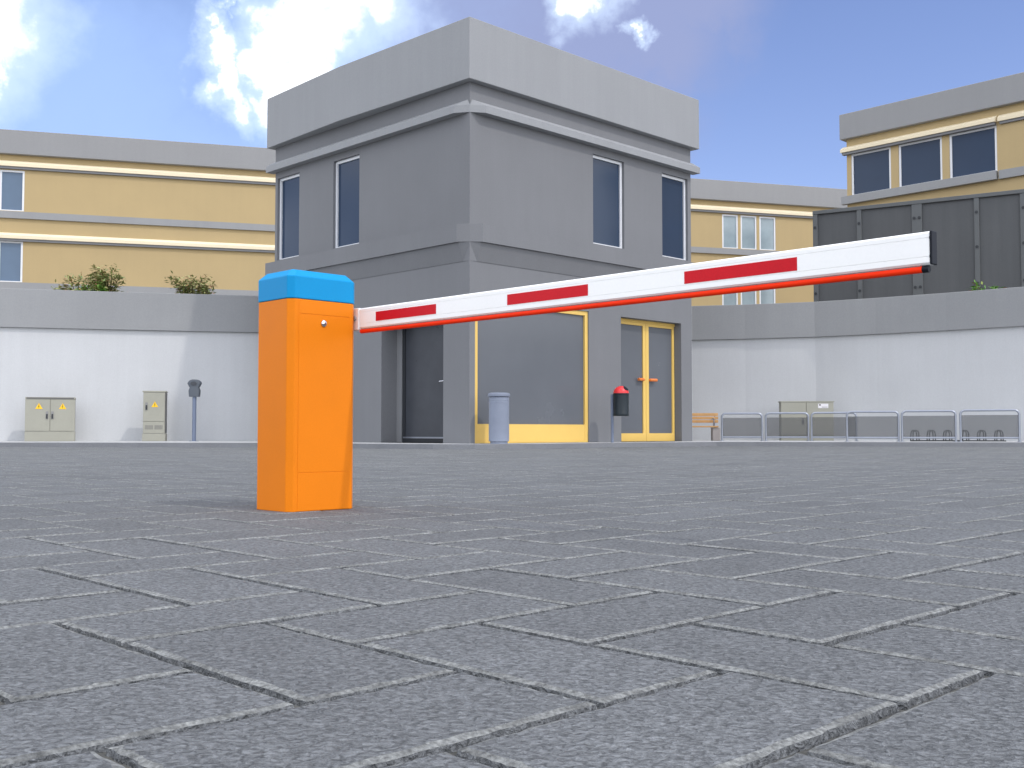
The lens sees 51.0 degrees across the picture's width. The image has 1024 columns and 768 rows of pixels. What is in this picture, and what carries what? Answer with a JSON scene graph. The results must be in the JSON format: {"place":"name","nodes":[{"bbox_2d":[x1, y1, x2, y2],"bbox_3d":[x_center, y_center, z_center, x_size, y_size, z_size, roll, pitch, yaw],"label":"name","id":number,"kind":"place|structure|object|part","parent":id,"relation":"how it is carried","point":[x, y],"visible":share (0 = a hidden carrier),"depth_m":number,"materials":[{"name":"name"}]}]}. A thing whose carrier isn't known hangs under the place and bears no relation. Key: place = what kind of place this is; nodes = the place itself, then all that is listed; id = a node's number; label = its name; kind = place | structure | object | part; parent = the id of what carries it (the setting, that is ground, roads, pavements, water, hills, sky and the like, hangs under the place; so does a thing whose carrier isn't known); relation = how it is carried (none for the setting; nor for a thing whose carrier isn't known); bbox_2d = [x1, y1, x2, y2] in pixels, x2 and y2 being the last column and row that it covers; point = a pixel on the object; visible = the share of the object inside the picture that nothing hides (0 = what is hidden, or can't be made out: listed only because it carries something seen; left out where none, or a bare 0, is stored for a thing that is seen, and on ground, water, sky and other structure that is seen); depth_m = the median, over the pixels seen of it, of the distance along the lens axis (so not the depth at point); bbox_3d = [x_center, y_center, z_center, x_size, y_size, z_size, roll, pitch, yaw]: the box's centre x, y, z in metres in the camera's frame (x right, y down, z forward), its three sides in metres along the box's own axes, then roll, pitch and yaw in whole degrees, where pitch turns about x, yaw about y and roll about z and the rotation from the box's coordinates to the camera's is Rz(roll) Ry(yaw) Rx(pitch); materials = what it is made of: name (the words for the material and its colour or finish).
{"place":"outdoors","nodes":[
{"label":"outdoors","id":0,"kind":"place"},
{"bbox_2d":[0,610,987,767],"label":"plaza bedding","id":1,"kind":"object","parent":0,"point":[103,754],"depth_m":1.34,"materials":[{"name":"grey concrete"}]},
{"bbox_2d":[0,288,258,440],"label":"retaining wall","id":2,"kind":"structure","parent":1,"relation":"on","point":[105,359],"depth_m":29.31,"materials":[{"name":"concrete"}]},
{"bbox_2d":[691,287,1023,440],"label":"retaining wall","id":3,"kind":"structure","parent":1,"relation":"on","point":[957,352],"depth_m":30.67,"materials":[{"name":"concrete"}]},
{"bbox_2d":[0,446,1023,767],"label":"plaza","id":4,"kind":"structure","parent":0,"point":[726,606],"depth_m":2.22,"materials":[{"name":"grey stone"}]},
{"bbox_2d":[265,17,699,443],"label":"corner building","id":5,"kind":"structure","parent":4,"relation":"on","point":[468,155],"depth_m":25.01,"materials":[{"name":"grey paint"}]},
{"bbox_2d":[279,174,298,259],"bbox_3d":[-5.742,-4.347,28.006,0.090,2.162,1.021,2,-4,-44],"label":"window","id":6,"kind":"structure","parent":5,"relation":"in","point":[289,186],"depth_m":28.08,"materials":[{"name":"blue glass"}]},
{"bbox_2d":[335,155,359,247],"bbox_3d":[-3.953,-4.427,26.187,0.090,2.162,1.067,2,-4,-44],"label":"window","id":7,"kind":"structure","parent":5,"relation":"in","point":[347,170],"depth_m":26.25,"materials":[{"name":"blue glass"}]},
{"bbox_2d":[402,325,442,442],"bbox_3d":[-1.854,-0.047,24.376,0.143,2.751,1.995,2,-4,-44],"label":"door","id":8,"kind":"structure","parent":5,"relation":"in","point":[422,381],"depth_m":24.58,"materials":[{"name":"metal"}]},
{"bbox_2d":[475,310,587,442],"bbox_3d":[0.459,-0.227,24.180,3.651,3.095,0.100,2,-4,-44],"label":"shop window","id":9,"kind":"structure","parent":5,"relation":"in","point":[541,360],"depth_m":24.26,"materials":[{"name":"grey glass"}]},
{"bbox_2d":[593,155,621,247],"bbox_3d":[2.276,-4.426,26.201,1.161,2.162,0.090,2,-4,-44],"label":"window","id":10,"kind":"structure","parent":5,"relation":"in","point":[607,173],"depth_m":26.25,"materials":[{"name":"blue glass"}]},
{"bbox_2d":[621,321,645,440],"bbox_3d":[2.974,-0.062,26.820,1.218,2.987,0.158,2,-4,-44],"label":"door","id":11,"kind":"structure","parent":5,"relation":"in","point":[633,335],"depth_m":26.97,"materials":[{"name":"yellow paint"}]},
{"bbox_2d":[646,324,674,440],"bbox_3d":[3.838,-0.025,27.664,1.178,2.987,0.158,2,-4,-44],"label":"door","id":12,"kind":"structure","parent":5,"relation":"in","point":[660,409],"depth_m":27.71,"materials":[{"name":"yellow paint"}]},
{"bbox_2d":[662,174,685,259],"bbox_3d":[4.171,-4.345,28.063,1.095,2.162,0.090,2,-4,-44],"label":"window","id":13,"kind":"structure","parent":5,"relation":"in","point":[673,188],"depth_m":28.12,"materials":[{"name":"blue glass"}]},
{"bbox_2d":[0,442,1023,448],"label":"kerb","id":14,"kind":"structure","parent":4,"relation":"on","point":[544,446],"depth_m":24.64,"materials":[{"name":"concrete"}]},
{"bbox_2d":[257,230,936,511],"bbox_3d":[0.020,-0.008,4.132,0.426,1.117,3.116,2,-4,-44],"label":"barrier","id":15,"kind":"object","parent":4,"relation":"on","point":[310,322],"visible":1,"depth_m":4.91,"materials":[{"name":"orange metal"}]},
{"bbox_2d":[298,314,349,472],"bbox_3d":[-0.872,0.045,5.016,0.285,0.729,0.013,2,-4,-44],"label":"service door","id":16,"kind":"structure","parent":15,"relation":"in","point":[324,341],"depth_m":5.01,"materials":[{"name":"orange paint"}]},
{"bbox_2d":[0,440,1023,443],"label":"pavement","id":17,"kind":"structure","parent":0,"point":[487,443],"depth_m":27.46,"materials":[{"name":"grey concrete"}]},
{"bbox_2d":[24,397,75,440],"bbox_3d":[-12.072,0.922,28.083,1.204,1.150,0.390,1,-3,-19],"label":"electrical cabinet","id":18,"kind":"object","parent":17,"relation":"on","point":[49,418],"visible":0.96,"depth_m":27.93,"materials":[{"name":"metal"}]},
{"bbox_3d":[-12.311,0.808,27.828,0.593,0.820,0.053,1,-3,-19],"label":"door","id":19,"kind":"part","parent":18,"relation":"part of","materials":[{"name":"metal"}]},
{"bbox_3d":[-11.729,0.817,28.027,0.593,0.820,0.053,1,-3,-19],"label":"door","id":20,"kind":"part","parent":18,"relation":"part of","materials":[{"name":"metal"}]},
{"bbox_2d":[142,391,167,440],"bbox_3d":[-9.501,0.854,28.571,0.592,1.330,0.548,1,-3,-12],"label":"electrical cabinet","id":21,"kind":"object","parent":17,"relation":"on","point":[154,411],"visible":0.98,"depth_m":28.34,"materials":[{"name":"metal"}]},
{"bbox_3d":[-9.458,0.606,28.338,0.544,0.765,0.053,1,-3,-12],"label":"door","id":22,"kind":"part","parent":21,"relation":"part of","materials":[{"name":"metal"}]},
{"bbox_2d":[187,379,201,440],"bbox_3d":[-8.344,0.692,28.197,0.370,1.621,0.200,0,-3,0],"label":"parking meter","id":23,"kind":"object","parent":17,"relation":"on","point":[194,390],"visible":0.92,"depth_m":28.14,"materials":[{"name":"grey metal"}]},
{"bbox_2d":[488,393,509,443],"bbox_3d":[-0.274,0.720,22.540,0.470,1.070,0.470,0,-3,0],"label":"litter bin","id":24,"kind":"object","parent":17,"relation":"on","point":[498,418],"visible":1,"depth_m":22.36,"materials":[{"name":"grey metal"}]},
{"bbox_2d":[611,386,628,442],"bbox_3d":[2.537,0.703,24.992,0.380,1.318,0.371,1,-3,-19],"label":"post bin","id":25,"kind":"object","parent":17,"relation":"on","point":[620,401],"visible":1,"depth_m":24.88,"materials":[{"name":"metal"}]},
{"bbox_2d":[692,413,719,440],"bbox_3d":[4.882,1.191,29.849,1.740,0.768,0.534,0,-3,3],"label":"bench","id":26,"kind":"object","parent":17,"relation":"on","point":[715,433],"visible":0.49,"depth_m":29.98,"materials":[{"name":"brown wood"}]},
{"bbox_2d":[720,412,763,440],"bbox_3d":[6.228,1.157,29.077,1.182,0.769,0.120,0,-3,11],"label":"railing frame","id":27,"kind":"object","parent":17,"relation":"on","point":[746,413],"visible":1,"depth_m":29.06,"materials":[{"name":"metal"}]},
{"bbox_2d":[764,412,809,440],"bbox_3d":[7.379,1.142,28.803,1.225,0.774,0.120,-1,-3,13],"label":"railing frame","id":28,"kind":"object","parent":17,"relation":"on","point":[807,436],"visible":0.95,"depth_m":28.78,"materials":[{"name":"metal"}]},
{"bbox_2d":[778,401,833,440],"bbox_3d":[8.322,1.042,30.365,1.500,1.110,0.434,0,-3,6],"label":"utility cabinet","id":29,"kind":"object","parent":17,"relation":"on","point":[796,424],"visible":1,"depth_m":30.19,"materials":[{"name":"metal"}]},
{"bbox_3d":[7.924,0.973,30.215,0.691,0.915,0.049,0,-3,6],"label":"door","id":30,"kind":"part","parent":29,"relation":"part of","materials":[{"name":"metal"}]},
{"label":"door","id":31,"kind":"part","parent":29,"relation":"part of","materials":[{"name":"beige metal"}]},
{"bbox_2d":[810,412,857,440],"bbox_3d":[8.537,1.126,28.478,1.259,0.778,0.120,-1,-3,15],"label":"railing frame","id":32,"kind":"object","parent":17,"relation":"on","point":[811,425],"visible":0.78,"depth_m":28.49,"materials":[{"name":"metal"}]},
{"bbox_2d":[845,411,899,441],"bbox_3d":[9.080,1.062,27.029,1.356,0.779,0.120,-1,-3,14],"label":"railing frame","id":33,"kind":"object","parent":17,"relation":"on","point":[898,424],"visible":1,"depth_m":27.00,"materials":[{"name":"metal"}]},
{"bbox_2d":[900,410,957,441],"bbox_3d":[10.346,1.040,26.655,1.369,0.789,0.120,-1,-3,16],"label":"railing frame","id":34,"kind":"object","parent":17,"relation":"on","point":[955,421],"visible":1,"depth_m":26.63,"materials":[{"name":"metal"}]},
{"bbox_2d":[910,430,1005,441],"bbox_3d":[11.511,1.335,27.772,2.305,0.298,0.270,-1,-3,13],"label":"bicycle rack","id":35,"kind":"object","parent":17,"relation":"on","point":[1000,440],"visible":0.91,"depth_m":27.72,"materials":[{"name":"metal"}]},
{"bbox_2d":[958,409,1020,441],"bbox_3d":[11.673,1.016,26.231,1.439,0.802,0.120,-1,-3,18],"label":"railing frame","id":36,"kind":"object","parent":17,"relation":"on","point":[974,410],"visible":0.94,"depth_m":26.22,"materials":[{"name":"metal"}]},
{"bbox_2d":[0,0,1023,188],"label":"sky","id":37,"kind":"structure","parent":0,"point":[772,81],"materials":[{"name":"blue"}]},
{"label":"terrace","id":38,"kind":"structure","parent":0,"visible":0},
{"bbox_2d":[51,272,111,290],"bbox_3d":[-12.597,-2.574,31.381,1.966,1.535,1.390,0,-3,10],"label":"shrub","id":39,"kind":"object","parent":38,"relation":"on","point":[80,278],"visible":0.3,"depth_m":31.25,"materials":[{"name":"green plant"}]},
{"bbox_2d":[77,282,108,290],"bbox_3d":[-12.182,-2.402,31.088,1.143,1.163,1.090,2,-3,-34],"label":"plant","id":40,"kind":"object","parent":38,"relation":"on","point":[97,286],"visible":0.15,"depth_m":30.97,"materials":[{"name":"green plant"}]},
{"bbox_2d":[82,264,124,291],"bbox_3d":[-11.940,-2.657,31.483,1.447,1.706,1.323,0,-3,0],"label":"shrub","id":41,"kind":"object","parent":38,"relation":"on","point":[102,276],"visible":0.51,"depth_m":31.31,"materials":[{"name":"green plant"}]},
{"bbox_2d":[165,271,216,293],"bbox_3d":[-9.308,-2.548,31.538,1.168,1.492,1.458,-2,-3,32],"label":"shrub","id":42,"kind":"object","parent":38,"relation":"on","point":[187,288],"visible":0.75,"depth_m":31.40,"materials":[{"name":"green plant"}]},
{"bbox_2d":[0,129,846,305],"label":"apartment block","id":43,"kind":"structure","parent":38,"relation":"on","point":[146,215],"depth_m":46.13,"materials":[{"name":"paint"}]},
{"bbox_2d":[0,241,22,281],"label":"window","id":44,"kind":"structure","parent":43,"relation":"in","point":[11,252],"depth_m":44.39,"materials":[{"name":"blue glass"}]},
{"bbox_2d":[0,170,24,210],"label":"window","id":45,"kind":"structure","parent":43,"relation":"in","point":[11,181],"depth_m":44.52,"materials":[{"name":"blue glass"}]},
{"bbox_2d":[722,214,737,248],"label":"window","id":46,"kind":"structure","parent":43,"relation":"in","point":[729,223],"depth_m":53.62,"materials":[{"name":"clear glass"}]},
{"bbox_2d":[722,293,737,304],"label":"window","id":47,"kind":"structure","parent":43,"relation":"in","point":[727,299],"depth_m":53.47,"materials":[{"name":"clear glass"}]},
{"bbox_2d":[741,215,756,249],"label":"window","id":48,"kind":"structure","parent":43,"relation":"in","point":[748,223],"depth_m":53.91,"materials":[{"name":"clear glass"}]},
{"bbox_2d":[741,291,756,304],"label":"window","id":49,"kind":"structure","parent":43,"relation":"in","point":[746,297],"depth_m":53.76,"materials":[{"name":"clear glass"}]},
{"bbox_2d":[759,289,774,303],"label":"window","id":50,"kind":"structure","parent":43,"relation":"in","point":[766,296],"depth_m":54.05,"materials":[{"name":"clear glass"}]},
{"bbox_2d":[759,216,775,250],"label":"window","id":51,"kind":"structure","parent":43,"relation":"in","point":[766,224],"depth_m":54.20,"materials":[{"name":"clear glass"}]},
{"bbox_2d":[812,189,1023,301],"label":"hoarding","id":52,"kind":"object","parent":38,"relation":"on","point":[980,237],"visible":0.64,"depth_m":32.79,"materials":[{"name":"metal"}]},
{"bbox_2d":[839,72,1023,206],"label":"apartment block","id":53,"kind":"structure","parent":38,"relation":"on","point":[965,140],"depth_m":37.77,"materials":[{"name":"concrete"}]},
{"bbox_2d":[851,147,890,194],"bbox_3d":[13.318,-7.856,39.735,0.090,1.567,1.570,2,-3,-44],"label":"window","id":54,"kind":"structure","parent":53,"relation":"in","point":[871,170],"depth_m":39.74,"materials":[{"name":"blue glass"}]},
{"bbox_2d":[899,136,941,186],"bbox_3d":[14.620,-7.916,38.372,0.090,1.567,1.606,2,-3,-44],"label":"window","id":55,"kind":"structure","parent":53,"relation":"in","point":[919,161],"depth_m":38.38,"materials":[{"name":"blue glass"}]},
{"bbox_2d":[949,125,996,177],"bbox_3d":[15.920,-7.975,37.010,0.090,1.567,1.634,2,-3,-44],"label":"window","id":56,"kind":"structure","parent":53,"relation":"in","point":[973,151],"depth_m":37.00,"materials":[{"name":"blue glass"}]},
{"bbox_2d":[969,280,1006,290],"bbox_3d":[13.312,-2.418,29.964,1.068,1.097,1.129,0,-3,0],"label":"plant","id":57,"kind":"object","parent":38,"relation":"on","point":[975,287],"visible":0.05,"depth_m":30.12,"materials":[{"name":"green plant"}]}
]}

